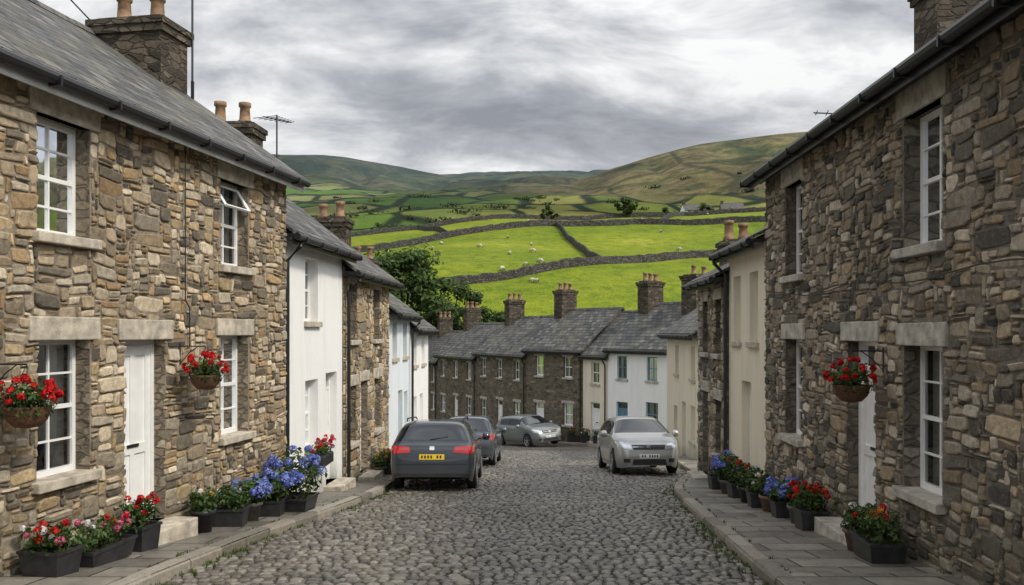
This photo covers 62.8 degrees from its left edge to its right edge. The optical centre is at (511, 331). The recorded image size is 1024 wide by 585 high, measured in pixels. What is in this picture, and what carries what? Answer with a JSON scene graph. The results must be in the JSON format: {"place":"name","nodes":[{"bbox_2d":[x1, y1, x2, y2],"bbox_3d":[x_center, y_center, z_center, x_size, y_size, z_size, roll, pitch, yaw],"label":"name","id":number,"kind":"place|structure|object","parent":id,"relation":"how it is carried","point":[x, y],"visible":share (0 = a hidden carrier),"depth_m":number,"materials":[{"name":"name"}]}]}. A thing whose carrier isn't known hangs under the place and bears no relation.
{"place":"outdoors","nodes":[
{"label":"outdoors","id":0,"kind":"place"},
{"bbox_2d":[0,474,392,584],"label":"pavement","id":1,"kind":"structure","parent":0,"point":[169,566],"depth_m":9.44,"materials":[{"name":"stone"}]},
{"bbox_2d":[16,519,84,577],"bbox_3d":[-4.367,2.053,7.961,0.550,0.516,0.512,0,0,11],"label":"flower planter","id":2,"kind":"object","parent":1,"relation":"on","point":[45,552],"visible":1,"depth_m":7.82,"materials":[{"name":"grey plastic"}]},
{"bbox_2d":[66,511,137,567],"bbox_3d":[-4.228,2.138,8.604,0.485,0.476,1.112,0,0,7],"label":"flower planter","id":3,"kind":"object","parent":1,"relation":"on","point":[107,544],"visible":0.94,"depth_m":8.56,"materials":[{"name":"grey plant"}]},
{"bbox_2d":[115,491,162,551],"bbox_3d":[-4.150,2.120,9.348,0.422,0.655,0.489,0,0,14],"label":"flower planter","id":4,"kind":"object","parent":1,"relation":"on","point":[148,533],"visible":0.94,"depth_m":9.27,"materials":[{"name":"grey plastic"}]},
{"bbox_2d":[187,487,218,532],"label":"flower planter","id":5,"kind":"object","parent":1,"relation":"on","point":[204,510],"visible":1,"depth_m":10.65,"materials":[{"name":"grey plant"}]},
{"bbox_2d":[213,481,250,526],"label":"flower planter","id":6,"kind":"object","parent":1,"relation":"on","point":[232,510],"visible":0.89,"depth_m":11.22,"materials":[{"name":"grey plastic"}]},
{"bbox_2d":[231,477,273,520],"bbox_3d":[-3.698,2.382,11.908,0.599,0.624,0.567,0,0,-2],"label":"hydrangea planter","id":7,"kind":"object","parent":1,"relation":"on","point":[258,490],"visible":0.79,"depth_m":11.78,"materials":[{"name":"grey plant"}]},
{"bbox_2d":[252,468,294,516],"bbox_3d":[-3.596,2.378,12.534,0.622,0.748,0.712,0,0,-34],"label":"hydrangea planter","id":8,"kind":"object","parent":1,"relation":"on","point":[273,505],"visible":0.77,"depth_m":12.33,"materials":[{"name":"grey plant"}]},
{"bbox_2d":[263,445,327,511],"bbox_3d":[-3.402,2.317,13.168,0.874,0.998,1.030,0,0,19],"label":"hydrangea planter","id":9,"kind":"object","parent":1,"relation":"on","point":[301,500],"visible":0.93,"depth_m":12.99,"materials":[{"name":"grey plant"}]},
{"bbox_2d":[372,452,387,473],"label":"flower planter","id":10,"kind":"object","parent":1,"relation":"on","point":[379,463],"visible":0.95,"depth_m":20.01,"materials":[{"name":"ceramic"}]},
{"bbox_2d":[379,448,391,473],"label":"flower planter","id":11,"kind":"object","parent":1,"relation":"on","point":[388,467],"visible":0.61,"depth_m":20.77,"materials":[{"name":"grey plant"}]},
{"bbox_2d":[156,442,763,584],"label":"cobbled road","id":12,"kind":"structure","parent":0,"point":[537,514],"depth_m":10.98,"materials":[{"name":"grey stone"}]},
{"bbox_2d":[391,416,489,487],"bbox_3d":[-1.660,2.769,19.679,2.260,1.535,4.733,0,-6,0],"label":"parked estate car","id":13,"kind":"object","parent":12,"relation":"on","point":[437,449],"visible":1,"depth_m":17.43,"materials":[{"name":"grey paint"}]},
{"bbox_2d":[450,415,506,464],"bbox_3d":[-1.292,3.525,27.479,2.190,1.536,4.182,0,-6,3],"label":"parked car","id":14,"kind":"object","parent":12,"relation":"on","point":[491,447],"visible":0.55,"depth_m":25.83,"materials":[{"name":"grey paint"}]},
{"bbox_2d":[13,468,979,584],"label":"kerb weeds","id":15,"kind":"object","parent":12,"relation":"on","point":[385,492],"visible":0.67,"depth_m":10.31,"materials":[{"name":"green plant"}]},
{"bbox_2d":[496,414,560,446],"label":"parked car","id":16,"kind":"object","parent":12,"relation":"on","point":[529,430],"visible":0.94,"depth_m":41.44,"materials":[{"name":"silver metal"}]},
{"bbox_2d":[597,416,678,473],"bbox_3d":[3.496,3.165,23.769,2.190,1.537,4.182,0,-6,-2],"label":"parked car","id":17,"kind":"object","parent":12,"relation":"on","point":[624,441],"visible":1,"depth_m":22.22,"materials":[{"name":"silver metal"}]},
{"bbox_2d":[38,0,913,173],"label":"sky","id":18,"kind":"structure","parent":0,"point":[430,86],"materials":[{"name":"grey"}]},
{"bbox_2d":[272,132,805,322],"bbox_3d":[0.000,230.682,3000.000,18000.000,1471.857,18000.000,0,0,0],"label":"ground","id":19,"kind":"structure","parent":0,"point":[711,169],"depth_m":720.12,"materials":[{"name":"green plant"}]},
{"bbox_2d":[0,0,310,576],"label":"stone cottage","id":20,"kind":"structure","parent":19,"relation":"on","point":[105,123],"depth_m":9.95,"materials":[{"name":"stone"}]},
{"bbox_2d":[0,363,63,427],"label":"hanging basket","id":21,"kind":"object","parent":20,"relation":"attached to","point":[30,412],"visible":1,"depth_m":7.50,"materials":[{"name":"wicker"}]},
{"bbox_2d":[37,123,233,428],"bbox_3d":[-4.824,-0.342,7.863,0.250,3.556,9.341,0,0,10],"label":"window glass","id":22,"kind":"structure","parent":20,"relation":"in","point":[59,141],"depth_m":8.85,"materials":[{"name":"white"}]},
{"bbox_2d":[124,344,149,518],"bbox_3d":[-4.572,1.240,10.034,0.060,2.160,0.692,0,0,10],"label":"door","id":23,"kind":"structure","parent":20,"relation":"in","point":[137,357],"depth_m":10.16,"materials":[{"name":"white paint"}]},
{"bbox_2d":[37,117,250,518],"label":"window frames","id":24,"kind":"structure","parent":20,"relation":"in","point":[48,471],"depth_m":9.01,"materials":[{"name":"white paint"}]},
{"bbox_2d":[191,0,193,98],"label":"tv aerial","id":25,"kind":"object","parent":20,"relation":"on","point":[192,50],"visible":0.97,"depth_m":14.07,"materials":[{"name":"black paint"}]},
{"bbox_2d":[179,343,229,389],"bbox_3d":[-3.886,0.445,10.616,0.572,0.591,0.545,0,0,-27],"label":"hanging basket","id":26,"kind":"object","parent":20,"relation":"attached to","point":[206,376],"visible":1,"depth_m":10.50,"materials":[{"name":"wicker"}]},
{"bbox_2d":[185,148,1023,345],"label":"wall cable","id":27,"kind":"object","parent":20,"relation":"attached to","point":[764,299],"depth_m":10.65,"materials":[{"name":"black paint"}]},
{"bbox_2d":[214,101,362,492],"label":"white cottage","id":28,"kind":"structure","parent":19,"relation":"on","point":[316,252],"depth_m":15.96,"materials":[{"name":"paint"}]},
{"bbox_2d":[253,115,290,158],"bbox_3d":[-4.987,-3.675,17.993,0.596,1.950,0.944,0,0,30],"label":"tv aerial","id":29,"kind":"object","parent":28,"relation":"on","point":[276,118],"visible":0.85,"depth_m":17.98,"materials":[{"name":"black paint"}]},
{"bbox_2d":[305,382,306,443],"bbox_3d":[-3.873,0.418,16.210,0.001,3.456,1.896,0,0,4],"label":"window glass","id":30,"kind":"structure","parent":28,"relation":"in","point":[305,382],"depth_m":15.83,"materials":[{"name":"white glass"}]},
{"bbox_2d":[305,259,329,478],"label":"window frames","id":31,"kind":"structure","parent":28,"relation":"in","point":[306,260],"depth_m":15.92,"materials":[{"name":"white paint"}]},
{"bbox_2d":[311,434,335,467],"bbox_3d":[-3.523,2.209,15.600,0.395,0.542,0.842,0,0,-3],"label":"window box","id":32,"kind":"object","parent":28,"relation":"attached to","point":[325,455],"visible":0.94,"depth_m":15.47,"materials":[{"name":"red plant"}]},
{"bbox_2d":[326,389,327,478],"bbox_3d":[-3.825,2.100,16.840,0.060,1.840,0.632,0,0,4],"label":"door","id":33,"kind":"structure","parent":28,"relation":"in","point":[327,389],"depth_m":17.14,"materials":[{"name":"white paint"}]},
{"bbox_2d":[301,201,403,480],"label":"stone cottage","id":34,"kind":"structure","parent":19,"relation":"on","point":[367,283],"depth_m":19.90,"materials":[{"name":"stone"}]},
{"bbox_2d":[348,285,360,470],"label":"window frames","id":35,"kind":"structure","parent":34,"relation":"in","point":[348,285],"depth_m":19.85,"materials":[{"name":"white paint"}]},
{"bbox_2d":[354,246,439,421],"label":"white cottage","id":36,"kind":"structure","parent":19,"relation":"on","point":[423,329],"depth_m":28.32,"materials":[{"name":"paint"}]},
{"bbox_2d":[389,292,423,448],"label":"pale blue cottage","id":37,"kind":"structure","parent":19,"relation":"on","point":[402,315],"depth_m":24.27,"materials":[{"name":"paint"}]},
{"bbox_2d":[364,243,463,334],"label":"broadleaf tree","id":38,"kind":"object","parent":19,"relation":"on","point":[409,264],"visible":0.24,"depth_m":73.30,"materials":[{"name":"green plant"}]},
{"bbox_2d":[416,225,447,232],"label":"dry stone wall","id":39,"kind":"structure","parent":19,"relation":"on","point":[431,228],"depth_m":207.32,"materials":[{"name":"grey stone"}]},
{"bbox_2d":[428,335,436,344],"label":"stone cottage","id":40,"kind":"structure","parent":19,"relation":"on","point":[431,338],"depth_m":71.20,"materials":[{"name":"stone"}]},
{"bbox_2d":[428,312,462,418],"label":"stone cottage","id":41,"kind":"structure","parent":19,"relation":"on","point":[447,334],"depth_m":64.15,"materials":[{"name":"stone"}]},
{"bbox_2d":[408,276,494,329],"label":"broadleaf tree","id":42,"kind":"object","parent":19,"relation":"on","point":[471,295],"visible":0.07,"depth_m":78.49,"materials":[{"name":"green plant"}]},
{"bbox_2d":[433,302,503,418],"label":"stone cottage","id":43,"kind":"structure","parent":19,"relation":"on","point":[456,378],"depth_m":57.77,"materials":[{"name":"stone"}]},
{"bbox_2d":[455,400,457,415],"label":"door","id":44,"kind":"structure","parent":43,"relation":"in","point":[456,402],"depth_m":57.44,"materials":[{"name":"white paint"}]},
{"bbox_2d":[443,360,470,414],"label":"window frames","id":45,"kind":"structure","parent":43,"relation":"in","point":[443,360],"depth_m":57.33,"materials":[{"name":"white paint"}]},
{"bbox_2d":[443,362,470,409],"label":"window glass","id":46,"kind":"structure","parent":43,"relation":"in","point":[456,362],"depth_m":57.41,"materials":[{"name":"white glass"}]},
{"bbox_2d":[455,305,499,330],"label":"broadleaf tree","id":47,"kind":"object","parent":19,"relation":"on","point":[485,313],"visible":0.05,"depth_m":80.93,"materials":[{"name":"green plant"}]},
{"bbox_2d":[490,310,503,321],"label":"broadleaf tree","id":48,"kind":"object","parent":19,"relation":"on","point":[498,316],"visible":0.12,"depth_m":80.83,"materials":[{"name":"green plant"}]},
{"bbox_2d":[471,293,553,424],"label":"stone cottage","id":49,"kind":"structure","parent":19,"relation":"on","point":[500,365],"depth_m":51.13,"materials":[{"name":"stone"}]},
{"bbox_2d":[499,405,501,419],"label":"door","id":50,"kind":"structure","parent":49,"relation":"in","point":[500,407],"depth_m":50.81,"materials":[{"name":"white paint"}]},
{"bbox_2d":[483,358,519,420],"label":"window frames","id":51,"kind":"structure","parent":49,"relation":"in","point":[483,358],"depth_m":50.98,"materials":[{"name":"white paint"}]},
{"bbox_2d":[516,403,519,414],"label":"window glass","id":52,"kind":"structure","parent":49,"relation":"in","point":[517,404],"depth_m":48.63,"materials":[{"name":"white"}]},
{"bbox_2d":[330,171,757,229],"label":"distant trees","id":53,"kind":"object","parent":19,"relation":"on","point":[745,190],"visible":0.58,"depth_m":713.48,"materials":[{"name":"green plant"}]},
{"bbox_2d":[540,204,558,219],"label":"broadleaf tree","id":54,"kind":"object","parent":19,"relation":"on","point":[546,212],"visible":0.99,"depth_m":227.74,"materials":[{"name":"green plant"}]},
{"bbox_2d":[351,216,765,251],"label":"dry stone wall","id":55,"kind":"structure","parent":19,"relation":"on","point":[511,225],"depth_m":197.63,"materials":[{"name":"grey stone"}]},
{"bbox_2d":[351,207,765,236],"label":"dry stone wall","id":56,"kind":"structure","parent":19,"relation":"on","point":[531,216],"depth_m":240.12,"materials":[{"name":"grey stone"}]},
{"bbox_2d":[406,249,716,288],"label":"dry stone wall","id":57,"kind":"structure","parent":19,"relation":"on","point":[544,267],"depth_m":127.18,"materials":[{"name":"grey stone"}]},
{"bbox_2d":[521,282,624,441],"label":"stone cottage","id":58,"kind":"structure","parent":19,"relation":"on","point":[561,340],"depth_m":45.58,"materials":[{"name":"stone"}]},
{"bbox_2d":[537,409,543,417],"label":"door","id":59,"kind":"structure","parent":58,"relation":"in","point":[540,412],"depth_m":46.52,"materials":[{"name":"white paint"}]},
{"bbox_2d":[536,356,572,425],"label":"window frames","id":60,"kind":"structure","parent":58,"relation":"in","point":[569,367],"depth_m":44.71,"materials":[{"name":"white paint"}]},
{"bbox_2d":[538,357,572,424],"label":"window glass","id":61,"kind":"structure","parent":58,"relation":"in","point":[540,359],"depth_m":44.70,"materials":[{"name":"green glass"}]},
{"bbox_2d":[556,221,600,256],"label":"dry stone wall","id":62,"kind":"structure","parent":19,"relation":"on","point":[579,246],"depth_m":162.12,"materials":[{"name":"grey stone"}]},
{"bbox_2d":[577,310,637,442],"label":"cream cottage","id":63,"kind":"structure","parent":19,"relation":"on","point":[593,356],"depth_m":42.81,"materials":[{"name":"paint"}]},
{"bbox_2d":[592,362,599,435],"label":"window frames","id":64,"kind":"structure","parent":63,"relation":"in","point":[597,372],"depth_m":42.76,"materials":[{"name":"white paint"}]},
{"bbox_2d":[593,409,599,435],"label":"door","id":65,"kind":"structure","parent":63,"relation":"in","point":[596,413],"depth_m":42.59,"materials":[{"name":"white paint"}]},
{"bbox_2d":[614,196,638,217],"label":"broadleaf tree","id":66,"kind":"object","parent":19,"relation":"on","point":[630,205],"visible":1,"depth_m":243.93,"materials":[{"name":"green plant"}]},
{"bbox_2d":[602,265,705,428],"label":"white cottage","id":67,"kind":"structure","parent":19,"relation":"on","point":[635,347],"depth_m":40.23,"materials":[{"name":"paint"}]},
{"bbox_2d":[619,409,627,415],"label":"door","id":68,"kind":"structure","parent":67,"relation":"in","point":[622,412],"depth_m":40.76,"materials":[{"name":"blue paint"}]},
{"bbox_2d":[618,356,657,417],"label":"window frames","id":69,"kind":"structure","parent":67,"relation":"in","point":[623,367],"depth_m":39.40,"materials":[{"name":"blue paint"}]},
{"bbox_2d":[649,358,656,378],"bbox_3d":[6.042,2.831,39.927,0.020,3.161,2.716,0,0,-35],"label":"window glass","id":70,"kind":"structure","parent":67,"relation":"in","point":[650,359],"depth_m":39.17,"materials":[{"name":"green"}]},
{"bbox_2d":[661,207,675,212],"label":"broadleaf tree","id":71,"kind":"object","parent":19,"relation":"on","point":[664,209],"visible":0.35,"depth_m":261.38,"materials":[{"name":"green plant"}]},
{"bbox_2d":[660,212,683,218],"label":"dry stone wall","id":72,"kind":"structure","parent":19,"relation":"on","point":[671,215],"depth_m":222.70,"materials":[{"name":"grey stone"}]},
{"bbox_2d":[656,308,697,459],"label":"cream cottage","id":73,"kind":"structure","parent":19,"relation":"on","point":[680,336],"depth_m":30.20,"materials":[{"name":"paint"}]},
{"bbox_2d":[680,201,711,211],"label":"farmhouse","id":74,"kind":"object","parent":19,"relation":"on","point":[688,207],"visible":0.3,"depth_m":263.42,"materials":[{"name":"paint"}]},
{"bbox_2d":[697,203,714,210],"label":"broadleaf tree","id":75,"kind":"object","parent":19,"relation":"on","point":[702,207],"visible":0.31,"depth_m":260.63,"materials":[{"name":"green plant"}]},
{"bbox_2d":[681,220,748,479],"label":"stone cottage","id":76,"kind":"structure","parent":19,"relation":"on","point":[708,286],"depth_m":19.14,"materials":[{"name":"stone"}]},
{"bbox_2d":[719,200,744,208],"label":"farmhouse","id":77,"kind":"object","parent":19,"relation":"on","point":[731,205],"visible":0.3,"depth_m":264.85,"materials":[{"name":"stone"}]},
{"bbox_2d":[708,228,766,474],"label":"cream cottage","id":78,"kind":"structure","parent":19,"relation":"on","point":[747,349],"depth_m":16.12,"materials":[{"name":"paint"}]},
{"bbox_2d":[750,382,750,470],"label":"window frames","id":79,"kind":"structure","parent":78,"relation":"in","point":[750,382],"depth_m":16.23,"materials":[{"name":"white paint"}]},
{"bbox_2d":[739,0,1023,584],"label":"stone cottage","id":80,"kind":"structure","parent":19,"relation":"on","point":[910,167],"depth_m":8.89,"materials":[{"name":"stone"}]},
{"bbox_2d":[813,110,831,115],"bbox_3d":[5.656,-3.350,14.322,0.944,0.900,0.596,0,0,22],"label":"tv aerial","id":81,"kind":"object","parent":80,"relation":"attached to","point":[817,112],"visible":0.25,"depth_m":14.34,"materials":[{"name":"black paint"}]},
{"bbox_2d":[822,347,883,402],"bbox_3d":[3.826,0.490,9.428,0.592,0.620,0.593,0,0,-44],"label":"hanging basket","id":82,"kind":"object","parent":80,"relation":"attached to","point":[849,388],"visible":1,"depth_m":9.33,"materials":[{"name":"wicker"}]},
{"bbox_2d":[796,107,941,510],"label":"window frames","id":83,"kind":"structure","parent":80,"relation":"in","point":[924,417],"depth_m":8.90,"materials":[{"name":"white paint"}]},
{"bbox_2d":[862,370,875,512],"bbox_3d":[4.425,1.430,10.154,0.060,1.900,0.800,0,0,2],"label":"door","id":84,"kind":"structure","parent":80,"relation":"in","point":[868,432],"depth_m":10.40,"materials":[{"name":"white paint"}]},
{"bbox_2d":[864,114,939,365],"bbox_3d":[4.363,-0.307,8.219,0.001,3.826,9.955,0,0,2],"label":"window glass","id":85,"kind":"structure","parent":80,"relation":"in","point":[932,126],"depth_m":8.75,"materials":[{"name":"white"}]},
{"bbox_2d":[523,441,596,446],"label":"pavement","id":86,"kind":"structure","parent":0,"point":[575,443],"depth_m":42.33,"materials":[{"name":"stone"}]},
{"bbox_2d":[566,426,576,441],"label":"flower planter","id":87,"kind":"object","parent":86,"relation":"on","point":[572,436],"visible":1,"depth_m":43.43,"materials":[{"name":"grey plastic"}]},
{"bbox_2d":[579,428,590,442],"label":"flower planter","id":88,"kind":"object","parent":86,"relation":"on","point":[585,437],"visible":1,"depth_m":42.46,"materials":[{"name":"grey plant"}]},
{"bbox_2d":[592,428,599,443],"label":"flower planter","id":89,"kind":"object","parent":86,"relation":"on","point":[594,437],"visible":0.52,"depth_m":41.56,"materials":[{"name":"grey stone"}]},
{"bbox_2d":[674,455,974,584],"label":"pavement","id":90,"kind":"structure","parent":0,"point":[810,558],"depth_m":9.36,"materials":[{"name":"stone"}]},
{"bbox_2d":[706,452,725,489],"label":"flower planter","id":91,"kind":"object","parent":90,"relation":"on","point":[713,483],"visible":0.3,"depth_m":16.66,"materials":[{"name":"grey plant"}]},
{"bbox_2d":[711,449,743,493],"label":"hydrangea planter","id":92,"kind":"object","parent":90,"relation":"on","point":[718,463],"visible":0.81,"depth_m":15.81,"materials":[{"name":"blue plant"}]},
{"bbox_2d":[725,459,750,497],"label":"flower planter","id":93,"kind":"object","parent":90,"relation":"on","point":[732,489],"visible":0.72,"depth_m":15.05,"materials":[{"name":"grey plant"}]},
{"bbox_2d":[734,464,760,502],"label":"flower planter","id":94,"kind":"object","parent":90,"relation":"on","point":[741,488],"visible":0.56,"depth_m":14.24,"materials":[{"name":"grey plant"}]},
{"bbox_2d":[745,469,769,507],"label":"flower planter","id":95,"kind":"object","parent":90,"relation":"on","point":[753,499],"visible":0.56,"depth_m":13.49,"materials":[{"name":"grey plant"}]},
{"bbox_2d":[755,472,771,511],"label":"flower planter","id":96,"kind":"object","parent":90,"relation":"on","point":[765,501],"visible":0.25,"depth_m":12.96,"materials":[{"name":"ceramic"}]},
{"bbox_2d":[763,476,800,517],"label":"hydrangea planter","id":97,"kind":"object","parent":90,"relation":"on","point":[775,491],"visible":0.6,"depth_m":12.16,"materials":[{"name":"grey plant"}]},
{"bbox_2d":[784,479,811,523],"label":"flower planter","id":98,"kind":"object","parent":90,"relation":"on","point":[792,484],"visible":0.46,"depth_m":11.55,"materials":[{"name":"grey plant"}]},
{"bbox_2d":[791,479,830,530],"bbox_3d":[3.912,2.289,10.998,0.469,0.636,0.552,0,0,1],"label":"flower planter","id":99,"kind":"object","parent":90,"relation":"on","point":[807,513],"visible":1,"depth_m":10.88,"materials":[{"name":"grey plant"}]},
{"bbox_2d":[840,501,874,551],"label":"flower planter","id":100,"kind":"object","parent":90,"relation":"on","point":[849,518],"visible":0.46,"depth_m":9.26,"materials":[{"name":"ceramic"}]},
{"bbox_2d":[849,502,910,563],"bbox_3d":[3.823,2.091,8.748,0.484,0.597,0.981,0,0,4],"label":"flower planter","id":101,"kind":"object","parent":90,"relation":"on","point":[874,543],"visible":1,"depth_m":8.58,"materials":[{"name":"grey plastic"}]},
{"bbox_3d":[-9.350,-3.050,9.200,1.100,11.900,0.260,0,0,0],"label":"telegraph pole","id":102,"kind":"object","parent":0,"visible":0},
{"bbox_2d":[70,0,89,18],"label":"telephone wire","id":103,"kind":"object","parent":102,"relation":"attached to","point":[79,9],"visible":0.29,"depth_m":13.38,"materials":[{"name":"black paint"}]}
]}

